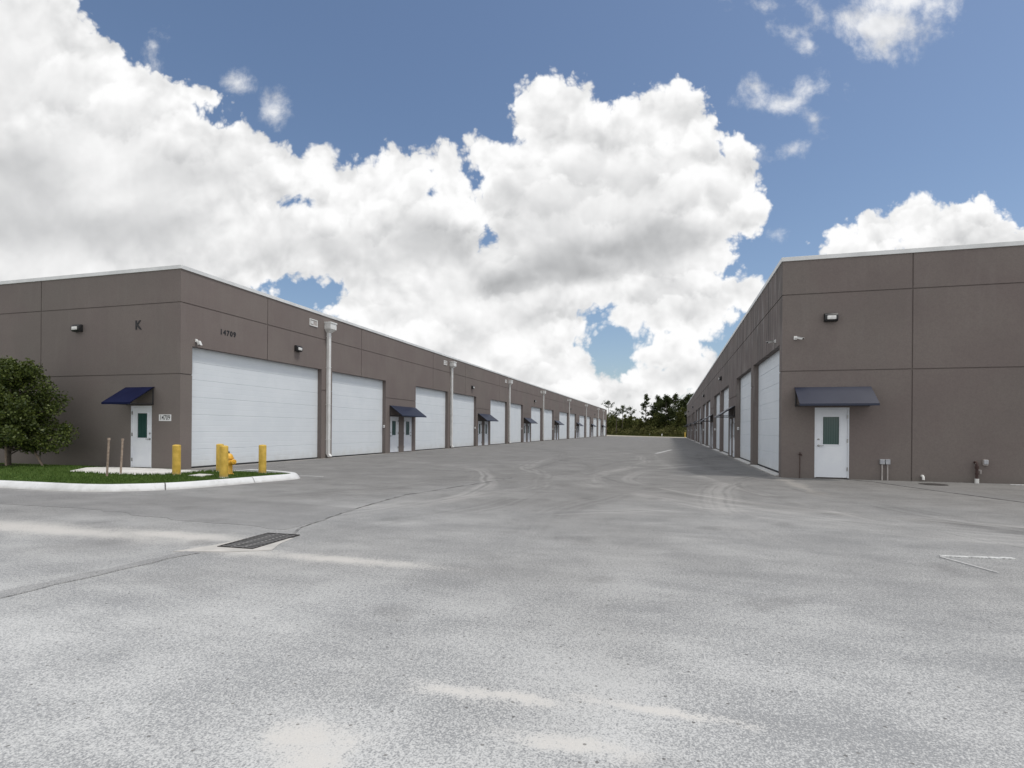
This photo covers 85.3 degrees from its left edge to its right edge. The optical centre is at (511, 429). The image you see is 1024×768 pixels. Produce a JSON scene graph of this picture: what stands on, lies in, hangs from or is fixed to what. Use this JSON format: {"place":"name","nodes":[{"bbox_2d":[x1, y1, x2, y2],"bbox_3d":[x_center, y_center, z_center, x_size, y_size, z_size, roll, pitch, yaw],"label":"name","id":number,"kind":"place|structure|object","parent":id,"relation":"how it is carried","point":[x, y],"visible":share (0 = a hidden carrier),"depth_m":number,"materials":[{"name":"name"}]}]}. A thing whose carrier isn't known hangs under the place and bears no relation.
{"place":"outdoors","nodes":[
{"label":"outdoors","id":0,"kind":"place"},
{"bbox_2d":[72,467,200,474],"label":"pavement","id":1,"kind":"structure","parent":0,"point":[135,471],"depth_m":16.79,"materials":[{"name":"concrete"}]},
{"bbox_2d":[120,438,123,472],"bbox_3d":[-10.979,0.761,15.648,0.104,1.031,0.070,0,0,-14],"label":"wooden stake","id":2,"kind":"object","parent":1,"relation":"on","point":[122,442],"visible":0.87,"depth_m":15.63,"materials":[{"name":"brown wood"}]},
{"bbox_2d":[0,463,288,483],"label":"lawn","id":3,"kind":"structure","parent":0,"point":[80,477],"depth_m":15.07,"materials":[{"name":"green plant"}]},
{"bbox_2d":[23,433,42,465],"bbox_3d":[-16.294,0.353,18.703,0.993,1.779,0.061,0,0,-9],"label":"tree stake","id":4,"kind":"object","parent":3,"relation":"on","point":[38,458],"visible":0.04,"depth_m":18.73,"materials":[{"name":"brown wood"}]},
{"bbox_2d":[0,355,80,464],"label":"oak tree","id":5,"kind":"object","parent":3,"relation":"on","point":[20,413],"visible":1,"depth_m":18.48,"materials":[{"name":"green plant"}]},
{"bbox_2d":[106,438,109,475],"bbox_3d":[-10.818,0.748,14.894,0.120,1.062,0.070,0,0,16],"label":"wooden stake","id":6,"kind":"object","parent":3,"relation":"on","point":[108,449],"visible":0.87,"depth_m":14.88,"materials":[{"name":"brown wood"}]},
{"bbox_2d":[172,445,180,474],"bbox_3d":[-9.337,0.854,15.482,0.234,0.888,0.234,0,0,16],"label":"bollard","id":7,"kind":"object","parent":3,"relation":"on","point":[176,459],"visible":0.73,"depth_m":15.40,"materials":[{"name":"metal"}]},
{"bbox_2d":[188,474,211,476],"bbox_3d":[-8.531,1.253,15.222,0.660,0.035,0.600,0,0,16],"label":"utility cover","id":8,"kind":"object","parent":3,"relation":"on","point":[202,475],"visible":0.43,"depth_m":15.34,"materials":[{"name":"concrete"}]},
{"bbox_2d":[216,444,223,471],"bbox_3d":[-8.880,0.868,16.912,0.234,0.888,0.234,0,0,16],"label":"bollard","id":9,"kind":"object","parent":3,"relation":"on","point":[217,455],"visible":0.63,"depth_m":16.81,"materials":[{"name":"metal"}]},
{"bbox_2d":[219,445,228,477],"bbox_3d":[-7.635,0.857,14.740,0.234,0.888,0.234,0,0,16],"label":"bollard","id":10,"kind":"object","parent":3,"relation":"on","point":[223,463],"visible":0.8,"depth_m":14.65,"materials":[{"name":"metal"}]},
{"bbox_2d":[228,451,236,474],"bbox_3d":[-8.033,0.956,15.857,0.372,0.680,0.367,0,0,-10],"label":"fire hydrant","id":11,"kind":"object","parent":3,"relation":"on","point":[232,461],"visible":0.58,"depth_m":15.77,"materials":[{"name":"yellow metal"}]},
{"bbox_2d":[258,445,266,472],"bbox_3d":[-7.328,0.880,16.337,0.234,0.888,0.234,0,0,16],"label":"bollard","id":12,"kind":"object","parent":3,"relation":"on","point":[262,458],"visible":0.68,"depth_m":16.24,"materials":[{"name":"metal"}]},
{"bbox_2d":[0,265,606,469],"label":"warehouse","id":13,"kind":"structure","parent":0,"point":[337,387],"depth_m":21.47,"materials":[{"name":"brown paint"}]},
{"bbox_2d":[71,324,82,331],"bbox_3d":[-15.768,-3.687,20.137,0.370,0.260,0.195,0,0,16],"label":"wall lamp","id":14,"kind":"object","parent":13,"relation":"attached to","point":[77,328],"visible":1,"depth_m":20.09,"materials":[{"name":"black metal"}]},
{"bbox_2d":[135,320,140,329],"bbox_3d":[-13.066,-3.669,19.463,0.279,0.322,0.015,0,0,16],"label":"building letter","id":15,"kind":"object","parent":13,"relation":"attached to","point":[136,325],"visible":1,"depth_m":19.48,"materials":[{"name":"black"}]},
{"bbox_2d":[131,406,151,466],"bbox_3d":[-12.958,0.240,19.466,0.950,2.160,0.117,0,0,16],"label":"door","id":16,"kind":"structure","parent":13,"relation":"in","point":[141,416],"depth_m":19.49,"materials":[{"name":"white paint"}]},
{"bbox_2d":[159,414,170,420],"bbox_3d":[-11.939,-0.414,19.138,0.530,0.225,0.014,0,0,16],"label":"address plate","id":17,"kind":"object","parent":13,"relation":"attached to","point":[164,417],"visible":1,"depth_m":19.13,"materials":[{"name":"white"}]},
{"bbox_2d":[221,329,235,336],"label":"building numbers","id":18,"kind":"object","parent":13,"relation":"attached to","point":[224,332],"visible":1,"depth_m":21.02,"materials":[{"name":"black"}]},
{"bbox_2d":[191,347,317,467],"bbox_3d":[-10.373,-0.821,23.113,0.055,4.378,7.570,0,0,16],"label":"garage door","id":19,"kind":"structure","parent":13,"relation":"in","point":[242,404],"depth_m":22.47,"materials":[{"name":"white metal"}]},
{"bbox_2d":[294,345,302,351],"bbox_3d":[-9.529,-3.628,24.860,0.195,0.260,0.370,0,0,16],"label":"wall lamp","id":20,"kind":"object","parent":13,"relation":"attached to","point":[297,348],"visible":1,"depth_m":24.74,"materials":[{"name":"black metal"}]},
{"bbox_2d":[332,372,382,456],"bbox_3d":[-8.376,-0.806,30.155,0.055,4.378,5.470,0,0,16],"label":"garage door","id":21,"kind":"structure","parent":13,"relation":"in","point":[357,401],"depth_m":30.03,"materials":[{"name":"white metal"}]},
{"bbox_2d":[390,416,398,451],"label":"door","id":22,"kind":"structure","parent":13,"relation":"in","point":[394,422],"depth_m":33.86,"materials":[{"name":"white paint"}]},
{"bbox_2d":[404,417,411,450],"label":"door","id":23,"kind":"structure","parent":13,"relation":"in","point":[407,420],"depth_m":35.56,"materials":[{"name":"white paint"}]},
{"bbox_2d":[415,387,444,450],"bbox_3d":[-5.794,-0.786,39.261,0.055,4.378,5.580,0,0,16],"label":"garage door","id":24,"kind":"structure","parent":13,"relation":"in","point":[429,431],"depth_m":39.32,"materials":[{"name":"white metal"}]},
{"bbox_2d":[453,393,473,447],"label":"garage door","id":25,"kind":"structure","parent":13,"relation":"in","point":[463,405],"depth_m":45.62,"materials":[{"name":"white metal"}]},
{"bbox_2d":[478,421,481,445],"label":"door","id":26,"kind":"structure","parent":13,"relation":"in","point":[479,422],"depth_m":49.02,"materials":[{"name":"white paint"}]},
{"bbox_2d":[484,421,487,444],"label":"door","id":27,"kind":"structure","parent":13,"relation":"in","point":[486,423],"depth_m":50.86,"materials":[{"name":"white paint"}]},
{"bbox_2d":[490,400,504,444],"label":"garage door","id":28,"kind":"structure","parent":13,"relation":"in","point":[497,428],"depth_m":54.68,"materials":[{"name":"white metal"}]},
{"bbox_2d":[510,403,520,442],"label":"garage door","id":29,"kind":"structure","parent":13,"relation":"in","point":[515,409],"depth_m":61.03,"materials":[{"name":"white metal"}]},
{"bbox_2d":[524,423,525,441],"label":"door","id":30,"kind":"structure","parent":13,"relation":"in","point":[524,423],"depth_m":64.35,"materials":[{"name":"white paint"}]},
{"bbox_2d":[528,424,529,441],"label":"door","id":31,"kind":"structure","parent":13,"relation":"in","point":[528,424],"depth_m":66.21,"materials":[{"name":"white paint"}]},
{"bbox_2d":[531,407,539,441],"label":"garage door","id":32,"kind":"structure","parent":13,"relation":"in","point":[535,412],"depth_m":70.15,"materials":[{"name":"white metal"}]},
{"bbox_2d":[544,409,551,440],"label":"garage door","id":33,"kind":"structure","parent":13,"relation":"in","point":[547,413],"depth_m":77.07,"materials":[{"name":"white metal"}]},
{"bbox_2d":[559,412,566,439],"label":"garage door","id":34,"kind":"structure","parent":13,"relation":"in","point":[562,416],"depth_m":88.55,"materials":[{"name":"white metal"}]},
{"bbox_2d":[570,414,574,438],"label":"garage door","id":35,"kind":"structure","parent":13,"relation":"in","point":[572,416],"depth_m":96.81,"materials":[{"name":"white metal"}]},
{"bbox_2d":[579,415,583,437],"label":"garage door","id":36,"kind":"structure","parent":13,"relation":"in","point":[581,418],"depth_m":106.72,"materials":[{"name":"white metal"}]},
{"bbox_2d":[587,417,589,436],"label":"garage door","id":37,"kind":"structure","parent":13,"relation":"in","point":[588,418],"depth_m":115.86,"materials":[{"name":"white metal"}]},
{"bbox_2d":[593,418,596,436],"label":"garage door","id":38,"kind":"structure","parent":13,"relation":"in","point":[594,419],"depth_m":125.22,"materials":[{"name":"white metal"}]},
{"bbox_2d":[0,436,1023,767],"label":"road","id":39,"kind":"structure","parent":0,"point":[614,602],"depth_m":4.18,"materials":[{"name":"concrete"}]},
{"bbox_2d":[0,551,198,598],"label":"asphalt joint","id":40,"kind":"object","parent":39,"relation":"on","point":[17,590],"visible":1,"depth_m":5.38,"materials":[{"name":"grey asphalt"}]},
{"bbox_2d":[0,469,299,491],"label":"kerb","id":41,"kind":"structure","parent":39,"relation":"on","point":[51,486],"depth_m":12.89,"materials":[{"name":"concrete"}]},
{"bbox_2d":[0,490,354,529],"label":"asphalt patch","id":42,"kind":"object","parent":39,"relation":"on","point":[273,515],"visible":1,"depth_m":10.07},
{"bbox_2d":[173,538,292,551],"bbox_3d":[-3.410,1.421,6.880,1.107,0.005,0.830,0,0,-3],"label":"concrete apron","id":43,"kind":"object","parent":39,"relation":"on","point":[215,548],"visible":0.98,"depth_m":6.63,"materials":[{"name":"grey concrete"}]},
{"bbox_2d":[217,533,299,548],"bbox_3d":[-3.219,1.433,7.125,0.500,0.044,0.920,0,0,14],"label":"drain grate","id":44,"kind":"object","parent":39,"relation":"on","point":[257,541],"visible":0.79,"depth_m":7.10,"materials":[{"name":"metal"}]},
{"bbox_2d":[294,478,508,532],"bbox_3d":[-1.888,1.431,12.317,0.837,0.007,9.570,0,0,18],"label":"asphalt joint","id":45,"kind":"object","parent":39,"relation":"on","point":[298,529],"visible":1,"depth_m":10.44,"materials":[{"name":"grey asphalt"}]},
{"bbox_2d":[918,483,947,485],"bbox_3d":[11.860,1.534,15.655,0.680,0.012,0.680,0,0,16],"label":"manhole cover","id":46,"kind":"object","parent":39,"relation":"on","point":[935,484],"visible":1,"depth_m":15.58,"materials":[{"name":"metal"}]},
{"bbox_2d":[846,479,1023,502],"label":"asphalt joint","id":47,"kind":"object","parent":39,"relation":"on","point":[941,491],"visible":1,"depth_m":13.74,"materials":[{"name":"black asphalt"}]},
{"bbox_2d":[871,480,1023,501],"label":"asphalt patch","id":48,"kind":"object","parent":39,"relation":"on","point":[958,491],"visible":1,"depth_m":14.03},
{"bbox_2d":[939,556,999,573],"bbox_3d":[5.019,1.482,6.125,0.037,0.011,0.741,0,0,-4],"label":"road marking","id":49,"kind":"object","parent":39,"relation":"on","point":[969,564],"visible":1,"depth_m":6.10,"materials":[{"name":"paint"}]},
{"bbox_2d":[973,461,980,482],"bbox_3d":[13.548,1.230,16.198,0.152,0.649,0.180,0,0,16],"label":"valve pipe","id":50,"kind":"object","parent":39,"relation":"on","point":[976,472],"visible":1,"depth_m":16.14,"materials":[{"name":"brown metal"}]},
{"bbox_2d":[939,555,1015,558],"bbox_3d":[5.415,1.485,6.486,0.798,0.011,0.080,0,0,7],"label":"road marking","id":51,"kind":"object","parent":39,"relation":"on","point":[982,557],"visible":1,"depth_m":6.46,"materials":[{"name":"paint"}]},
{"bbox_2d":[0,0,1023,420],"label":"sky","id":52,"kind":"structure","parent":0,"point":[586,201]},
{"bbox_2d":[607,435,686,437],"bbox_3d":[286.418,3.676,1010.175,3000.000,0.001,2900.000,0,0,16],"label":"ground","id":53,"kind":"structure","parent":0,"point":[641,436],"depth_m":143.87,"materials":[{"name":"soil"}]},
{"bbox_2d":[601,401,614,418],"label":"pine tree","id":54,"kind":"object","parent":53,"relation":"on","point":[608,404],"visible":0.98,"depth_m":201.86,"materials":[{"name":"green plant"}]},
{"bbox_2d":[609,408,619,432],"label":"pine tree","id":55,"kind":"object","parent":53,"relation":"on","point":[616,409],"visible":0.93,"depth_m":178.93,"materials":[{"name":"green plant"}]},
{"bbox_2d":[617,405,626,427],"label":"pine tree","id":56,"kind":"object","parent":53,"relation":"on","point":[622,409],"visible":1,"depth_m":176.50,"materials":[{"name":"green plant"}]},
{"bbox_2d":[624,407,636,414],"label":"pine tree","id":57,"kind":"object","parent":53,"relation":"on","point":[632,411],"visible":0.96,"depth_m":177.59,"materials":[{"name":"green plant"}]},
{"bbox_2d":[639,393,650,422],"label":"pine tree","id":58,"kind":"object","parent":53,"relation":"on","point":[645,403],"visible":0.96,"depth_m":163.06,"materials":[{"name":"green plant"}]},
{"bbox_2d":[607,407,686,432],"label":"woodland","id":59,"kind":"object","parent":53,"relation":"on","point":[629,422],"visible":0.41,"depth_m":160.52,"materials":[{"name":"green plant"}]},
{"bbox_2d":[607,424,686,435],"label":"underbrush","id":60,"kind":"object","parent":53,"relation":"on","point":[664,431],"visible":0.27,"depth_m":154.15,"materials":[{"name":"green plant"}]},
{"bbox_2d":[607,433,686,436],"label":"tall grass","id":61,"kind":"structure","parent":53,"relation":"on","point":[657,435],"depth_m":150.56,"materials":[{"name":"green plant"}]},
{"bbox_2d":[647,394,666,419],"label":"pine tree","id":62,"kind":"object","parent":53,"relation":"on","point":[653,408],"visible":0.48,"depth_m":159.21,"materials":[{"name":"green plant"}]},
{"bbox_2d":[654,394,674,426],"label":"pine tree","id":63,"kind":"object","parent":53,"relation":"on","point":[662,405],"visible":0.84,"depth_m":154.15,"materials":[{"name":"green plant"}]},
{"bbox_2d":[667,392,680,420],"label":"pine tree","id":64,"kind":"object","parent":53,"relation":"on","point":[674,398],"visible":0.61,"depth_m":151.14,"materials":[{"name":"green plant"}]},
{"bbox_2d":[671,399,686,425],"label":"pine tree","id":65,"kind":"object","parent":53,"relation":"on","point":[681,403],"visible":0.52,"depth_m":143.24,"materials":[{"name":"green plant"}]},
{"bbox_2d":[683,393,691,420],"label":"pine tree","id":66,"kind":"object","parent":53,"relation":"on","point":[686,398],"visible":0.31,"depth_m":142.79,"materials":[{"name":"green plant"}]},
{"bbox_2d":[683,241,1023,483],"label":"warehouse","id":67,"kind":"structure","parent":0,"point":[909,363],"depth_m":16.92,"materials":[{"name":"brown paint"}]},
{"bbox_2d":[701,405,705,445],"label":"garage door","id":68,"kind":"structure","parent":67,"relation":"in","point":[705,405],"depth_m":58.89,"materials":[{"name":"white metal"}]},
{"bbox_2d":[706,402,709,447],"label":"garage door","id":69,"kind":"structure","parent":67,"relation":"in","point":[708,446],"depth_m":52.96,"materials":[{"name":"white metal"}]},
{"bbox_2d":[713,394,719,451],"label":"garage door","id":70,"kind":"structure","parent":67,"relation":"in","point":[718,397],"depth_m":43.32,"materials":[{"name":"white metal"}]},
{"bbox_2d":[720,388,728,454],"bbox_3d":[13.943,-0.633,36.346,0.345,4.380,5.580,0,0,16],"label":"garage door","id":71,"kind":"structure","parent":67,"relation":"in","point":[726,393],"depth_m":37.14,"materials":[{"name":"white metal"}]},
{"bbox_2d":[729,419,730,454],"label":"door","id":72,"kind":"structure","parent":67,"relation":"in","point":[730,419],"depth_m":32.83,"materials":[{"name":"white paint"}]},
{"bbox_2d":[733,418,734,456],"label":"door","id":73,"kind":"structure","parent":67,"relation":"in","point":[733,418],"depth_m":31.27,"materials":[{"name":"white paint"}]},
{"bbox_2d":[734,371,750,464],"bbox_3d":[11.324,-0.653,27.111,0.345,4.380,5.600,0,0,16],"label":"garage door","id":74,"kind":"structure","parent":67,"relation":"in","point":[745,412],"depth_m":27.67,"materials":[{"name":"white metal"}]},
{"bbox_2d":[750,350,779,475],"bbox_3d":[9.573,-0.666,20.934,0.345,4.380,5.960,0,0,16],"label":"garage door","id":75,"kind":"structure","parent":67,"relation":"in","point":[768,399],"depth_m":21.11,"materials":[{"name":"white metal"}]},
{"bbox_2d":[798,452,801,477],"bbox_3d":[9.060,1.114,17.481,0.092,0.812,0.150,0,0,16],"label":"hose bib","id":76,"kind":"object","parent":67,"relation":"attached to","point":[799,454],"visible":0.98,"depth_m":17.52,"materials":[{"name":"metal"}]},
{"bbox_2d":[824,313,837,321],"bbox_3d":[9.886,-3.489,17.230,0.370,0.260,0.195,0,0,16],"label":"wall lamp","id":77,"kind":"object","parent":67,"relation":"attached to","point":[830,317],"visible":1,"depth_m":17.18,"materials":[{"name":"black metal"}]},
{"bbox_2d":[814,407,849,477],"bbox_3d":[9.959,0.402,17.335,0.970,2.190,0.117,0,0,16],"label":"door","id":78,"kind":"structure","parent":67,"relation":"in","point":[831,446],"depth_m":17.34,"materials":[{"name":"white paint"}]},
{"bbox_2d":[879,459,884,479],"bbox_3d":[11.241,1.217,16.893,0.124,0.640,0.085,0,0,16],"label":"electrical box","id":79,"kind":"object","parent":67,"relation":"attached to","point":[881,461],"visible":1,"depth_m":16.88,"materials":[{"name":"grey metal"}]},
{"bbox_2d":[885,459,889,479],"bbox_3d":[11.381,1.218,16.854,0.124,0.640,0.085,0,0,16],"label":"electrical box","id":80,"kind":"object","parent":67,"relation":"attached to","point":[887,461],"visible":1,"depth_m":16.84,"materials":[{"name":"grey metal"}]},
{"bbox_2d":[982,460,988,465],"bbox_3d":[13.766,0.956,16.168,0.120,0.170,0.105,0,0,16],"label":"outlet box","id":81,"kind":"object","parent":67,"relation":"attached to","point":[985,462],"visible":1,"depth_m":16.13,"materials":[{"name":"grey metal"}]},
{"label":"soil ring","id":82,"kind":"structure","parent":0,"visible":0},
{"bbox_2d":[4,446,6,465],"bbox_3d":[-16.806,0.452,18.459,0.394,1.513,0.061,0,0,42],"label":"tree stake","id":83,"kind":"object","parent":82,"relation":"on","point":[5,449],"visible":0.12,"depth_m":18.38,"materials":[{"name":"brown wood"}]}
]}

